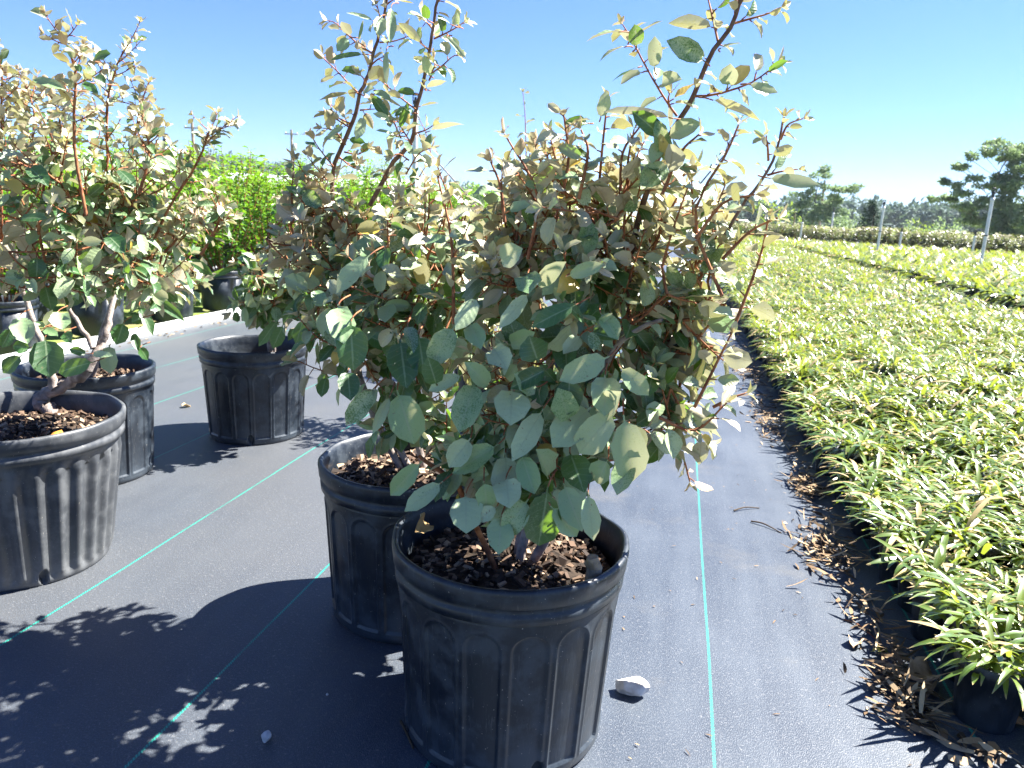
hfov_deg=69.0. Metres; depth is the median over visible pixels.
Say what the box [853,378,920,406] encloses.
potted strap plant
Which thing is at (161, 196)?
green shrub
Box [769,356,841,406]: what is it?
potted strap plant
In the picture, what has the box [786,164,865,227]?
pine tree
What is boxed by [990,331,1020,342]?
potted strap plant
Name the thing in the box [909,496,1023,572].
potted strap plant
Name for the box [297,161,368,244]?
green shrub
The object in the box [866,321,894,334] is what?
potted strap plant
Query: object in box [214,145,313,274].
green shrub
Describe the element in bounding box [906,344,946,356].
potted strap plant
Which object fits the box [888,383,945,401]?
potted strap plant
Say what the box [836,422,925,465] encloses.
potted strap plant
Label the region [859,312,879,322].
potted strap plant
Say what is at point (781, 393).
potted strap plant
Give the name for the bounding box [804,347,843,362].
potted strap plant
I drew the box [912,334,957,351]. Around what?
potted strap plant
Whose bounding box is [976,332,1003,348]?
potted strap plant
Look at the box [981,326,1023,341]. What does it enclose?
potted strap plant
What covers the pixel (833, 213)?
sprinkler riser
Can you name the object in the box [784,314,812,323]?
potted strap plant
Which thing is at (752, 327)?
potted strap plant
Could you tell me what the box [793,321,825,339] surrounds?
potted strap plant
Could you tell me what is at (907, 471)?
potted strap plant
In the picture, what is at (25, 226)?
green shrub
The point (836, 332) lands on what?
potted strap plant
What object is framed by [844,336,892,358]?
potted strap plant
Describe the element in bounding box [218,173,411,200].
hedge
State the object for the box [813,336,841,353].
potted strap plant
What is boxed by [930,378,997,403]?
potted strap plant
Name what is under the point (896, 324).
potted strap plant
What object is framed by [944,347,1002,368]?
potted strap plant
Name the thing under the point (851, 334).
potted strap plant
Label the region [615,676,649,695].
rock
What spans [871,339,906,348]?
potted strap plant
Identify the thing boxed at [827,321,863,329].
potted strap plant
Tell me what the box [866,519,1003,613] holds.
potted strap plant
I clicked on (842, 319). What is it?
potted strap plant
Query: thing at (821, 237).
hedge shrub
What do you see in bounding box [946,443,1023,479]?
potted strap plant
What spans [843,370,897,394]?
potted strap plant
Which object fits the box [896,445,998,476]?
potted strap plant
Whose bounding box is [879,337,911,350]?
potted strap plant
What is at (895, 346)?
potted strap plant
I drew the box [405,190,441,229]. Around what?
green shrub
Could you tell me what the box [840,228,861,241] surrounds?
hedge shrub
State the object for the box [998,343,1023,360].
potted strap plant
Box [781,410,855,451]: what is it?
potted strap plant
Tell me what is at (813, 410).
potted strap plant
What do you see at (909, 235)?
hedge shrub
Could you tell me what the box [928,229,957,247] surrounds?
hedge shrub
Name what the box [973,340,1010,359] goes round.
potted strap plant
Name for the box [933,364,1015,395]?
potted strap plant
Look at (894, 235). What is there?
hedge shrub
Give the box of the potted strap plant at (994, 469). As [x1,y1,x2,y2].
[961,452,1023,490]
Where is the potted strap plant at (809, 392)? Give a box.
[777,383,848,402]
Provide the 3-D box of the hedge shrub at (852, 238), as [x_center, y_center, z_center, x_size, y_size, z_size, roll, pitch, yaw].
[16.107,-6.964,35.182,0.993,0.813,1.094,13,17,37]
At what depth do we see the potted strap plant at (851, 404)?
3.44 m
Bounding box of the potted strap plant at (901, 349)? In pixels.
[863,337,916,357]
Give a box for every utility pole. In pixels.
[184,123,197,161]
[285,130,297,169]
[817,180,829,230]
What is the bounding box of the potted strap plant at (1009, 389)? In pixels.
[997,377,1023,404]
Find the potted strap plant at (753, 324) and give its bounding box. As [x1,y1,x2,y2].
[742,320,776,342]
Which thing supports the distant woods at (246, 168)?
on the ground
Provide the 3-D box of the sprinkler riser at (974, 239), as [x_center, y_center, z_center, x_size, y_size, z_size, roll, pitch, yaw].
[17.538,-5.333,28.310,0.100,1.036,0.100,5,13,12]
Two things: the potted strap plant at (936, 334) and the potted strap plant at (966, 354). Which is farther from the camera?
the potted strap plant at (936, 334)
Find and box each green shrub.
[0,113,81,319]
[0,141,69,354]
[2,151,63,261]
[14,135,142,336]
[21,150,98,255]
[38,136,138,228]
[76,142,143,175]
[98,134,219,321]
[99,139,201,256]
[135,162,196,265]
[163,149,246,291]
[163,170,221,273]
[164,139,275,310]
[199,158,269,267]
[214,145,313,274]
[215,145,286,274]
[233,177,284,250]
[239,160,312,252]
[257,162,312,221]
[270,177,345,246]
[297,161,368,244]
[309,175,372,277]
[332,150,396,221]
[340,173,390,217]
[348,174,389,209]
[357,172,414,220]
[367,176,409,192]
[374,173,410,204]
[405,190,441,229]
[423,187,457,225]
[435,181,477,219]
[444,184,486,207]
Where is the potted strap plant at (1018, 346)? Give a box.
[1008,342,1023,353]
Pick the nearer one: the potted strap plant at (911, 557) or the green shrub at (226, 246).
the potted strap plant at (911, 557)
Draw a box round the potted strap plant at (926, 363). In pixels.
[890,361,945,383]
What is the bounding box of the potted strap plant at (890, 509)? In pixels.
[843,490,946,558]
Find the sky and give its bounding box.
[0,0,1023,228]
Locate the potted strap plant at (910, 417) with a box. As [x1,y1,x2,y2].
[858,400,953,458]
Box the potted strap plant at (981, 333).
[963,327,1006,341]
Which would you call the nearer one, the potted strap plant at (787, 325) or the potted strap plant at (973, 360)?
the potted strap plant at (973, 360)
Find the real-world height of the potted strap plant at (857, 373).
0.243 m
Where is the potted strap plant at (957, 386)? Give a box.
[914,384,976,397]
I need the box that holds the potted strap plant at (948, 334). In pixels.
[936,330,989,342]
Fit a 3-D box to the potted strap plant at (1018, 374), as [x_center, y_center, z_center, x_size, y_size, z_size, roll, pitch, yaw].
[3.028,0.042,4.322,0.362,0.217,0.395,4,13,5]
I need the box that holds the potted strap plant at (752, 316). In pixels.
[743,313,762,320]
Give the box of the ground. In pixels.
[38,216,1020,343]
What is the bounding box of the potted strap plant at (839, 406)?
[824,385,881,411]
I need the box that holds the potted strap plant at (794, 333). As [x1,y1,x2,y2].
[778,323,810,340]
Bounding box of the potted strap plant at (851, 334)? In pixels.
[840,326,871,338]
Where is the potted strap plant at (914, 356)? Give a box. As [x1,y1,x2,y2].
[899,353,945,362]
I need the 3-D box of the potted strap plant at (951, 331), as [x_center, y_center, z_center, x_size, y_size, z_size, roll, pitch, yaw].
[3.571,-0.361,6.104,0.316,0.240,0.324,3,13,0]
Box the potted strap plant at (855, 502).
[820,472,930,539]
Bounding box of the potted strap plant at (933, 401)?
[885,379,964,418]
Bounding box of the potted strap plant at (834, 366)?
[803,351,857,374]
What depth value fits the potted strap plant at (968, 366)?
4.34 m
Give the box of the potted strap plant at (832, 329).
[813,322,844,331]
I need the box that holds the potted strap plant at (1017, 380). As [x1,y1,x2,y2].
[991,367,1023,390]
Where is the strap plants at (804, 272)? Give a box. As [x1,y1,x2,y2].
[716,242,1023,319]
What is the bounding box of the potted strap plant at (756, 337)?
[748,322,781,351]
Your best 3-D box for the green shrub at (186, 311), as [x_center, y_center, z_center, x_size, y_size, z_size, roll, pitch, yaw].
[-2.822,-1.253,6.083,0.915,1.441,0.853,-4,14,-24]
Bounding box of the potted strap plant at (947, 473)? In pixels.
[914,449,999,503]
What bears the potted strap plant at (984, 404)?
on the ground cloth
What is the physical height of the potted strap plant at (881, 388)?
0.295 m
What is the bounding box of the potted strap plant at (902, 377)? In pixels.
[880,371,926,388]
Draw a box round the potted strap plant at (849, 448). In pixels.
[805,421,912,482]
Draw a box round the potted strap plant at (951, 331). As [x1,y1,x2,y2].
[934,326,966,336]
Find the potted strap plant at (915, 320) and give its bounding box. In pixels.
[899,311,931,325]
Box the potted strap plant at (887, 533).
[849,495,971,587]
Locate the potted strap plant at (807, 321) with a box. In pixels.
[793,317,824,327]
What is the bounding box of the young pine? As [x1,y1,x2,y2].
[903,216,914,233]
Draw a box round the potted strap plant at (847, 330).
[829,323,872,334]
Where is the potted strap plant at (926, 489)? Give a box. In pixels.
[882,477,971,518]
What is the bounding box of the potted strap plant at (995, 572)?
[949,557,1023,590]
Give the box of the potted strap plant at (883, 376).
[867,369,912,384]
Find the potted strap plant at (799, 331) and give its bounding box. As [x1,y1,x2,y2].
[782,323,810,341]
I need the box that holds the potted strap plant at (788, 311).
[777,308,804,315]
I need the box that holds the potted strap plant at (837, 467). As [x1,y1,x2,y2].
[815,449,895,503]
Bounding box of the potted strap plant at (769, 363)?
[752,344,803,377]
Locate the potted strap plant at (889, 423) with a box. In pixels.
[856,410,923,453]
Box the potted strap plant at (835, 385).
[814,380,854,392]
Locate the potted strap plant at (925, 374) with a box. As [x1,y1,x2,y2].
[886,362,957,388]
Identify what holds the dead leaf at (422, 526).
in the potted shrub at (506, 612)
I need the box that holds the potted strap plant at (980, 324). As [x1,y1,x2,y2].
[961,317,1004,331]
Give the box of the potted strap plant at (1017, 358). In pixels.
[1004,345,1023,362]
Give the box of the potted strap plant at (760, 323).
[745,316,781,348]
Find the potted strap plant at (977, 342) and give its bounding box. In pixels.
[953,337,1001,350]
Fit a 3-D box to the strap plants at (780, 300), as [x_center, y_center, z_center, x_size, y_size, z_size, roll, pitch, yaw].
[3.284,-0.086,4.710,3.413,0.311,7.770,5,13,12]
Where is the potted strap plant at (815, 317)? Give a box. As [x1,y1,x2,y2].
[801,312,828,321]
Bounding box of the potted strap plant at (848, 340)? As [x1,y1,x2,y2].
[835,336,867,348]
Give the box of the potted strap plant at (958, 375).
[922,361,979,381]
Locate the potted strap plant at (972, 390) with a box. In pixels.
[940,371,1015,405]
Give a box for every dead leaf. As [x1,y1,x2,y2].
[415,512,433,533]
[848,634,863,647]
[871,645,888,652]
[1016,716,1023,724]
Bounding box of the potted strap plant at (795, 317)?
[786,312,802,322]
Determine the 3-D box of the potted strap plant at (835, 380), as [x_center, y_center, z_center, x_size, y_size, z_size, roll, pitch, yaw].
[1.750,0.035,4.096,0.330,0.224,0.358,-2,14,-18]
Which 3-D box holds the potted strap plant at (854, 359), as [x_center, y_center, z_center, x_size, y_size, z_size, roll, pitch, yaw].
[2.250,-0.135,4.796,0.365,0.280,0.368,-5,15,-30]
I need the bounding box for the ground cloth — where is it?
[0,229,1023,767]
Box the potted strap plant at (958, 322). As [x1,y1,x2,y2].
[942,316,980,331]
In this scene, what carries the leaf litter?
on the ground cloth
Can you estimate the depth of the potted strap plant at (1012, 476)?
2.54 m
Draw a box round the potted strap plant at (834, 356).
[812,341,853,362]
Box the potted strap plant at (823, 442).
[791,428,871,476]
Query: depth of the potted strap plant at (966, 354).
5.20 m
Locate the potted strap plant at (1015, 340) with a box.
[1001,336,1021,346]
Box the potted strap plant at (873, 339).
[854,331,886,346]
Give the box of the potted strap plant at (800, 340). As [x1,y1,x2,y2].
[785,337,817,344]
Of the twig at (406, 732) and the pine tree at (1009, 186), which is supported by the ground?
the pine tree at (1009, 186)
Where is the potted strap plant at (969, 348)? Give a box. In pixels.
[944,339,997,356]
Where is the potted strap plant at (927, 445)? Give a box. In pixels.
[880,421,984,464]
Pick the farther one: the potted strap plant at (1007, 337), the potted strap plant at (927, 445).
the potted strap plant at (1007, 337)
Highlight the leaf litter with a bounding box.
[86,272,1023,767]
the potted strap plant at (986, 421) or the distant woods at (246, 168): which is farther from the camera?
the distant woods at (246, 168)
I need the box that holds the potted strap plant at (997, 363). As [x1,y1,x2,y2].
[982,357,1021,369]
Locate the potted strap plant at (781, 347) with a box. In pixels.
[761,335,794,353]
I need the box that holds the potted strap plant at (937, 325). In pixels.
[918,317,955,331]
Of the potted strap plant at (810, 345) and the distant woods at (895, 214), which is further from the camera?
the distant woods at (895, 214)
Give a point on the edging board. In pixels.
(159, 328)
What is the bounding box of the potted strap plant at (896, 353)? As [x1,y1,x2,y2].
[872,347,912,363]
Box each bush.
[754,199,810,229]
[821,207,865,231]
[894,218,947,234]
[925,216,969,240]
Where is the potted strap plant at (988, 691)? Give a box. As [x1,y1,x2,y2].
[906,599,1023,734]
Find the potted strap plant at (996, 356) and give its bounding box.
[981,354,1007,361]
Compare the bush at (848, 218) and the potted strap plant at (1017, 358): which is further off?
the bush at (848, 218)
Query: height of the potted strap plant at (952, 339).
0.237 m
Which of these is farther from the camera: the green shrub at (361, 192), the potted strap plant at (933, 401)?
the green shrub at (361, 192)
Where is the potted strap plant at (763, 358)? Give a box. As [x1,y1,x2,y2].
[751,338,795,368]
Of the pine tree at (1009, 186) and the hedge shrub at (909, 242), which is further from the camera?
the pine tree at (1009, 186)
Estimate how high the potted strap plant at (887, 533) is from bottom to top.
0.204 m
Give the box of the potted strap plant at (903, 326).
[886,323,916,333]
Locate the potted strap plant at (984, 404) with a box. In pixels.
[975,395,1023,418]
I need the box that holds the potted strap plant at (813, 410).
[782,396,846,439]
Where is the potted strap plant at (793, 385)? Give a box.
[772,368,832,414]
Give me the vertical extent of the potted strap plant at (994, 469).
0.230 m
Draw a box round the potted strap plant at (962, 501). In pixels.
[891,474,1023,551]
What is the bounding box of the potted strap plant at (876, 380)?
[843,372,881,387]
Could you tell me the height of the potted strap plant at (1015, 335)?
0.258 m
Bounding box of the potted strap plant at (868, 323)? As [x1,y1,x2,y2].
[855,318,891,329]
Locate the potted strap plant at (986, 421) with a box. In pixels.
[955,407,1023,442]
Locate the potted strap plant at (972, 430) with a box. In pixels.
[942,417,1012,450]
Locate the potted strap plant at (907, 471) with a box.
[875,452,948,487]
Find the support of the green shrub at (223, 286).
on the ground
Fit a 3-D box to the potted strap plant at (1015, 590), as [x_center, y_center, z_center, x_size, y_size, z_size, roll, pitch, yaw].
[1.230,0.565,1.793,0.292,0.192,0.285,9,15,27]
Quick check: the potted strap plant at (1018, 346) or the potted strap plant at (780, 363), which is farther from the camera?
the potted strap plant at (1018, 346)
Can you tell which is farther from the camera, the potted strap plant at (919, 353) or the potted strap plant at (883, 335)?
the potted strap plant at (883, 335)
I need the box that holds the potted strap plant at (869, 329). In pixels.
[856,322,889,335]
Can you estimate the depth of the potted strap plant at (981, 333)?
5.92 m
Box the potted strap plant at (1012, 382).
[1000,374,1022,396]
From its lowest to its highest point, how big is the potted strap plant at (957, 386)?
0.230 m
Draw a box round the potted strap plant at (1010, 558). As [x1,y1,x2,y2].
[991,542,1023,570]
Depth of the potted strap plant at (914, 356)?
4.70 m
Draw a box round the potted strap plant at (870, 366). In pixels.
[852,358,899,375]
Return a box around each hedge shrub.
[734,223,750,232]
[743,222,757,236]
[765,222,788,235]
[779,222,796,238]
[779,222,803,239]
[789,225,811,239]
[799,225,822,239]
[807,226,826,239]
[814,227,834,241]
[827,228,846,241]
[830,226,850,242]
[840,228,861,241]
[844,230,858,242]
[852,226,878,243]
[856,226,878,242]
[866,227,893,244]
[881,226,910,245]
[882,229,910,244]
[896,231,922,247]
[898,227,921,246]
[910,230,941,247]
[914,231,933,247]
[927,231,954,248]
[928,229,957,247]
[946,231,972,247]
[946,233,969,248]
[959,231,992,249]
[964,234,987,247]
[978,232,1010,252]
[998,234,1021,251]
[998,235,1023,253]
[1018,236,1023,249]
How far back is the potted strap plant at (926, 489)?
2.44 m
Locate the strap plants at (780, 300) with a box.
[728,286,1023,648]
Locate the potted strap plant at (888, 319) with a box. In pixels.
[870,313,900,324]
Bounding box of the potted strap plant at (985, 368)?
[961,361,995,374]
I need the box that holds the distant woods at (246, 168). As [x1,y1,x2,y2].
[175,149,302,187]
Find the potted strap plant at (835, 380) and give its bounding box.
[813,368,858,390]
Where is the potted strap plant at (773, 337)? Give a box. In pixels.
[760,323,796,344]
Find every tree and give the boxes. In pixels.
[368,154,408,174]
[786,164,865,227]
[852,199,885,237]
[925,136,1023,243]
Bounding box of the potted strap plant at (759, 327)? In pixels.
[752,322,788,337]
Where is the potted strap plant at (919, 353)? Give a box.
[901,347,936,361]
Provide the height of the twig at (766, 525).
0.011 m
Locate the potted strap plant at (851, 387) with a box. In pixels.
[824,380,885,402]
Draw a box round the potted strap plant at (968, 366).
[946,357,999,380]
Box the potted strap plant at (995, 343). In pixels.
[984,339,1012,352]
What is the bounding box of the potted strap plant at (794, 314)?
[776,309,806,319]
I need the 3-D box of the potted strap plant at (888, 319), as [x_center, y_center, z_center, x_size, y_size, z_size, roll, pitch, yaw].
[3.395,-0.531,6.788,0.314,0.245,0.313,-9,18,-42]
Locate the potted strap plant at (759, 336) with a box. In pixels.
[748,323,792,360]
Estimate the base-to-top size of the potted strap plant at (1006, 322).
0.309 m
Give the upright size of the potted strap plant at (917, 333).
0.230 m
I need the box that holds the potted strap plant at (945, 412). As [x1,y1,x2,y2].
[918,396,985,424]
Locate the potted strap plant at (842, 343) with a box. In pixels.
[824,337,864,352]
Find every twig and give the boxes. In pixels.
[400,720,413,748]
[733,506,757,510]
[751,520,781,532]
[843,619,875,638]
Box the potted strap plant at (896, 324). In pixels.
[882,320,907,331]
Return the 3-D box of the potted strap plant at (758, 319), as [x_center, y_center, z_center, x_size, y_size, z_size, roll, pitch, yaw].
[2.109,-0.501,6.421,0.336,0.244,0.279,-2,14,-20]
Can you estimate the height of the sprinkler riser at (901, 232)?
1.056 m
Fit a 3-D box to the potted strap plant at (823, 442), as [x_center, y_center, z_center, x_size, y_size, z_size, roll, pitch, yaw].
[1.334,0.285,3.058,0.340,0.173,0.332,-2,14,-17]
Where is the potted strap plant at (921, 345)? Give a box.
[902,337,938,350]
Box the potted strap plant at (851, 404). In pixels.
[826,383,902,426]
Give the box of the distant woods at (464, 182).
[340,175,584,208]
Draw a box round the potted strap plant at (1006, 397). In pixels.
[959,392,1021,405]
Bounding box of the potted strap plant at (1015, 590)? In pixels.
[962,572,1023,607]
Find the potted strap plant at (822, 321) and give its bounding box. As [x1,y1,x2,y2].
[805,319,835,326]
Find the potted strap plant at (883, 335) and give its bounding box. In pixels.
[864,329,912,343]
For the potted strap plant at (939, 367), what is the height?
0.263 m
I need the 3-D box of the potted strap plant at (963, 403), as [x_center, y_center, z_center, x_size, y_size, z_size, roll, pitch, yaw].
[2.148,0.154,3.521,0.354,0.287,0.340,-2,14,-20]
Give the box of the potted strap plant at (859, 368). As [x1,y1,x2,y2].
[830,360,876,380]
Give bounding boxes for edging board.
[0,307,240,368]
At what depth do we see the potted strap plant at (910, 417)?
3.30 m
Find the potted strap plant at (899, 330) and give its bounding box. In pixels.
[885,326,926,337]
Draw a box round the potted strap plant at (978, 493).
[927,460,1023,523]
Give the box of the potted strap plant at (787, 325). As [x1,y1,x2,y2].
[768,319,797,327]
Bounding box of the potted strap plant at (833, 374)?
[802,360,844,392]
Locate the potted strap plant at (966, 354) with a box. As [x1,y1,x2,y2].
[948,347,988,360]
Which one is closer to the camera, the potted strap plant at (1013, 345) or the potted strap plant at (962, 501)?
the potted strap plant at (962, 501)
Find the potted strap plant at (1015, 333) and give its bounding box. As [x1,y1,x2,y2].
[1000,326,1023,338]
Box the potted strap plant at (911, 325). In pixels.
[894,318,935,328]
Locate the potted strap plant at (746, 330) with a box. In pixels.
[742,303,757,334]
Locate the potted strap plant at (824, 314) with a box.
[806,308,839,321]
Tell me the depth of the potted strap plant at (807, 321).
6.19 m
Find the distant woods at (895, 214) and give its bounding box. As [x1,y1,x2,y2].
[721,192,1023,234]
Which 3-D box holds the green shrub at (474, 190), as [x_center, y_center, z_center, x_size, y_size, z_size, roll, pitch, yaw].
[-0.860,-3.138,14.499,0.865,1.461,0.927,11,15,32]
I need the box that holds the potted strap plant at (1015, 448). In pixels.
[993,440,1023,461]
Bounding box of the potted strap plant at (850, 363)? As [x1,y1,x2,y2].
[835,358,876,370]
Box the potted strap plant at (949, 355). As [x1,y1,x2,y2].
[921,343,972,368]
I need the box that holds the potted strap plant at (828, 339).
[800,326,854,347]
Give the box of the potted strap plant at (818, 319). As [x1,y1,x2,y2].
[801,315,829,323]
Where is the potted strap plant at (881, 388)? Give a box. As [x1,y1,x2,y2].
[844,374,909,401]
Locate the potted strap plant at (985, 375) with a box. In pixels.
[976,370,1019,380]
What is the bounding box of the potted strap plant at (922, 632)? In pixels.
[878,546,1016,647]
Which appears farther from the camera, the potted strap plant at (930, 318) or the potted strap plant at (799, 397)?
the potted strap plant at (930, 318)
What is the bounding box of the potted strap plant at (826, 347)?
[818,340,859,358]
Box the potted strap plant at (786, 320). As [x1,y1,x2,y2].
[766,313,801,325]
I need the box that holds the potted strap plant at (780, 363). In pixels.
[759,357,813,376]
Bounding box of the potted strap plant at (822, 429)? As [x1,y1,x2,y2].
[795,413,859,438]
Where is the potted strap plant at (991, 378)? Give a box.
[979,374,1009,395]
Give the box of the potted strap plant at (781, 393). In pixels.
[767,357,799,401]
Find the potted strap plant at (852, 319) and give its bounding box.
[835,313,869,325]
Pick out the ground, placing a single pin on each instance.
(198, 309)
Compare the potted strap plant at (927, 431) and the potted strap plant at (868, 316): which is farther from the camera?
the potted strap plant at (868, 316)
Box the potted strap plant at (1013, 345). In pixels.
[1004,341,1022,350]
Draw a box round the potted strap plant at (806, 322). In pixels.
[783,319,819,331]
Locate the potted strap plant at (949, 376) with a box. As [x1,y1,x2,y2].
[934,374,982,388]
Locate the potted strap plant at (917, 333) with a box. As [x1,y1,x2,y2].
[904,328,929,337]
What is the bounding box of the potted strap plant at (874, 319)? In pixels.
[859,316,889,326]
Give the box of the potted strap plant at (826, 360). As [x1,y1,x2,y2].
[803,352,843,365]
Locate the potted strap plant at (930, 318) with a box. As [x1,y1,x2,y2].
[911,311,943,324]
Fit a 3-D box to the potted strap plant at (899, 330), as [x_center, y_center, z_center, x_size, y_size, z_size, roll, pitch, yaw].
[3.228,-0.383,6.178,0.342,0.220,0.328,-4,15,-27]
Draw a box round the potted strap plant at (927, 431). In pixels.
[888,414,961,459]
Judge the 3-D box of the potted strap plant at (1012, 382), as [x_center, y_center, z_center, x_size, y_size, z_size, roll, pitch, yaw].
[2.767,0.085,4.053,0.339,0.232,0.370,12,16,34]
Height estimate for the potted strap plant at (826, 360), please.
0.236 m
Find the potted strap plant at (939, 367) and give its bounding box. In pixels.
[909,356,955,375]
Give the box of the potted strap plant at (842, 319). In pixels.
[834,314,858,322]
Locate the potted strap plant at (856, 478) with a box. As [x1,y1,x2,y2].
[825,449,918,505]
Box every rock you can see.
[261,730,270,742]
[584,554,602,580]
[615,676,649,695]
[909,656,940,682]
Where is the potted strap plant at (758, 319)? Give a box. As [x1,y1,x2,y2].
[744,316,767,339]
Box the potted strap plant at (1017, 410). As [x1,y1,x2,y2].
[982,394,1023,425]
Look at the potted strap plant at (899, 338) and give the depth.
5.89 m
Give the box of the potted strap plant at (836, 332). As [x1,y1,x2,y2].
[812,327,857,339]
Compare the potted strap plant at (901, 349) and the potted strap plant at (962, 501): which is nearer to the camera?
the potted strap plant at (962, 501)
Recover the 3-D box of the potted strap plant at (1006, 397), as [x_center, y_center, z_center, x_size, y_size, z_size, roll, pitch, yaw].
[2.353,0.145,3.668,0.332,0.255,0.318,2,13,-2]
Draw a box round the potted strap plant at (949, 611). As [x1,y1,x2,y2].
[886,565,1023,681]
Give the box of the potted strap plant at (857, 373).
[831,362,875,384]
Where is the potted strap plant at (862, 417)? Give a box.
[834,403,902,436]
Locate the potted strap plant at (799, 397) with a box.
[779,384,843,431]
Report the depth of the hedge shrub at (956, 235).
31.40 m
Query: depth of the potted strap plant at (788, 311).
7.08 m
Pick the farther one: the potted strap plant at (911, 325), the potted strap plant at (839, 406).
the potted strap plant at (911, 325)
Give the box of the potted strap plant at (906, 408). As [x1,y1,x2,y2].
[864,383,949,424]
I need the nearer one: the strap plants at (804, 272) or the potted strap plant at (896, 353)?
the potted strap plant at (896, 353)
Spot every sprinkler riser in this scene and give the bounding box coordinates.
[412,92,418,186]
[800,217,803,238]
[829,208,834,241]
[876,200,885,249]
[899,226,903,246]
[971,230,976,250]
[979,188,996,265]
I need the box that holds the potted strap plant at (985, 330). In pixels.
[968,317,1017,334]
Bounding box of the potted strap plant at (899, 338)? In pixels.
[886,331,907,341]
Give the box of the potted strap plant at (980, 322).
[960,314,997,327]
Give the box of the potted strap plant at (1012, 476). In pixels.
[980,463,1023,501]
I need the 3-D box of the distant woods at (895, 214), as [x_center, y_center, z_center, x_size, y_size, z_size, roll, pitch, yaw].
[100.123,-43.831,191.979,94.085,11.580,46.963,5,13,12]
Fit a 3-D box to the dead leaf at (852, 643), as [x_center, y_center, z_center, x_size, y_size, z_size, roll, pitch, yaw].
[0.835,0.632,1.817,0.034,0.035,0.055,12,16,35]
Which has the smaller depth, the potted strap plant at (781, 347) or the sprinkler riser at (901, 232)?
the potted strap plant at (781, 347)
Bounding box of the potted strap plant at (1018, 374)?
[1010,369,1023,384]
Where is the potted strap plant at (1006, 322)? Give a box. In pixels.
[988,317,1022,332]
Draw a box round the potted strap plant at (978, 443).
[924,420,1022,461]
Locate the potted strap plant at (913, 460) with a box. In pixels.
[877,442,930,471]
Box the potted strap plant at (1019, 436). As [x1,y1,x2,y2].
[979,418,1023,452]
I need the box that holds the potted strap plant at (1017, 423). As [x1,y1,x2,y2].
[988,407,1023,434]
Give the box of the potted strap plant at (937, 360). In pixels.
[904,354,962,370]
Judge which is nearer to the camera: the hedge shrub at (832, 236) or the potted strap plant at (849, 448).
the potted strap plant at (849, 448)
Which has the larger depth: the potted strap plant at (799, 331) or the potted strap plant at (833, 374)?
the potted strap plant at (799, 331)
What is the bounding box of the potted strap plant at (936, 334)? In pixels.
[923,327,958,340]
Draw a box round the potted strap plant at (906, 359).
[886,350,925,369]
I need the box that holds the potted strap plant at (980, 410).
[937,395,1022,424]
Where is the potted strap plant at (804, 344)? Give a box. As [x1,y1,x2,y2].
[784,337,833,354]
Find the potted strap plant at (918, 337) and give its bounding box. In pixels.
[891,327,943,341]
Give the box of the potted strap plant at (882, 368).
[856,346,925,379]
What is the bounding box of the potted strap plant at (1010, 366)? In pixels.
[983,353,1023,378]
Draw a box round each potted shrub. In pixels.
[0,5,244,591]
[10,167,215,484]
[197,189,330,445]
[261,0,532,644]
[326,0,818,767]
[375,184,536,395]
[417,88,746,370]
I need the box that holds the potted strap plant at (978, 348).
[956,343,1000,353]
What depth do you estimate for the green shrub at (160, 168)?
8.69 m
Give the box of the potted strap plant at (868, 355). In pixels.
[850,345,913,367]
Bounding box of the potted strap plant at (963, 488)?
[943,476,1009,495]
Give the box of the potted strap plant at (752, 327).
[741,319,768,345]
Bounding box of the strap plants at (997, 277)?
[715,235,1023,310]
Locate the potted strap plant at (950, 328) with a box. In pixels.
[935,320,962,332]
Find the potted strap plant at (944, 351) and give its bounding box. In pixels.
[924,344,967,357]
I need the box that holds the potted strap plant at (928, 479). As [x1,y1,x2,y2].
[878,463,963,507]
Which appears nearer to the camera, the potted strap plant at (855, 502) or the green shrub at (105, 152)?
the potted strap plant at (855, 502)
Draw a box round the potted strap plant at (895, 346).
[881,338,913,352]
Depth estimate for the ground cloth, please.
1.81 m
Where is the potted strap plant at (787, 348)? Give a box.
[760,341,820,359]
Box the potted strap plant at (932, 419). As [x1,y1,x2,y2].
[904,402,987,432]
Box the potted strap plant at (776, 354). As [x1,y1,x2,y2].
[759,339,817,389]
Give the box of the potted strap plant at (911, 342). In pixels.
[889,335,925,345]
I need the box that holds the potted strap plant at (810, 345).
[783,335,840,358]
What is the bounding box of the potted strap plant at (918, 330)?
[910,322,943,337]
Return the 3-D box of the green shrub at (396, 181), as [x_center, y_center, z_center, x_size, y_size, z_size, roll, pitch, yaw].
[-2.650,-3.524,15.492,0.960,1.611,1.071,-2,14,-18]
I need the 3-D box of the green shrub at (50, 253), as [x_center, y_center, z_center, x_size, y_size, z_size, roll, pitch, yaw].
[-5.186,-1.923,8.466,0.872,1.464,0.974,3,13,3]
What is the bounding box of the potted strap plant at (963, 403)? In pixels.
[924,382,1008,419]
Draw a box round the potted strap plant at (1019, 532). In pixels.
[963,487,1023,562]
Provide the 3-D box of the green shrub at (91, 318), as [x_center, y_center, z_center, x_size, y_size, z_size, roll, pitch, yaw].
[-3.062,-1.061,5.309,0.806,1.399,1.041,12,16,34]
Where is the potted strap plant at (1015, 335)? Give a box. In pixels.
[1001,328,1023,340]
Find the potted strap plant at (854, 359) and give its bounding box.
[841,342,891,366]
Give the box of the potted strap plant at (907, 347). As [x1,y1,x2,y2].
[897,341,938,353]
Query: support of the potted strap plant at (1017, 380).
on the ground cloth
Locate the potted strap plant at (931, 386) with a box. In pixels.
[911,374,955,393]
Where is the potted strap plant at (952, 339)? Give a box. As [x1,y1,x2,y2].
[933,332,973,348]
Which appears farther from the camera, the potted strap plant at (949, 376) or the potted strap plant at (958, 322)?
the potted strap plant at (958, 322)
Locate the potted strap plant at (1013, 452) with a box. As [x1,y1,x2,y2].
[991,445,1023,470]

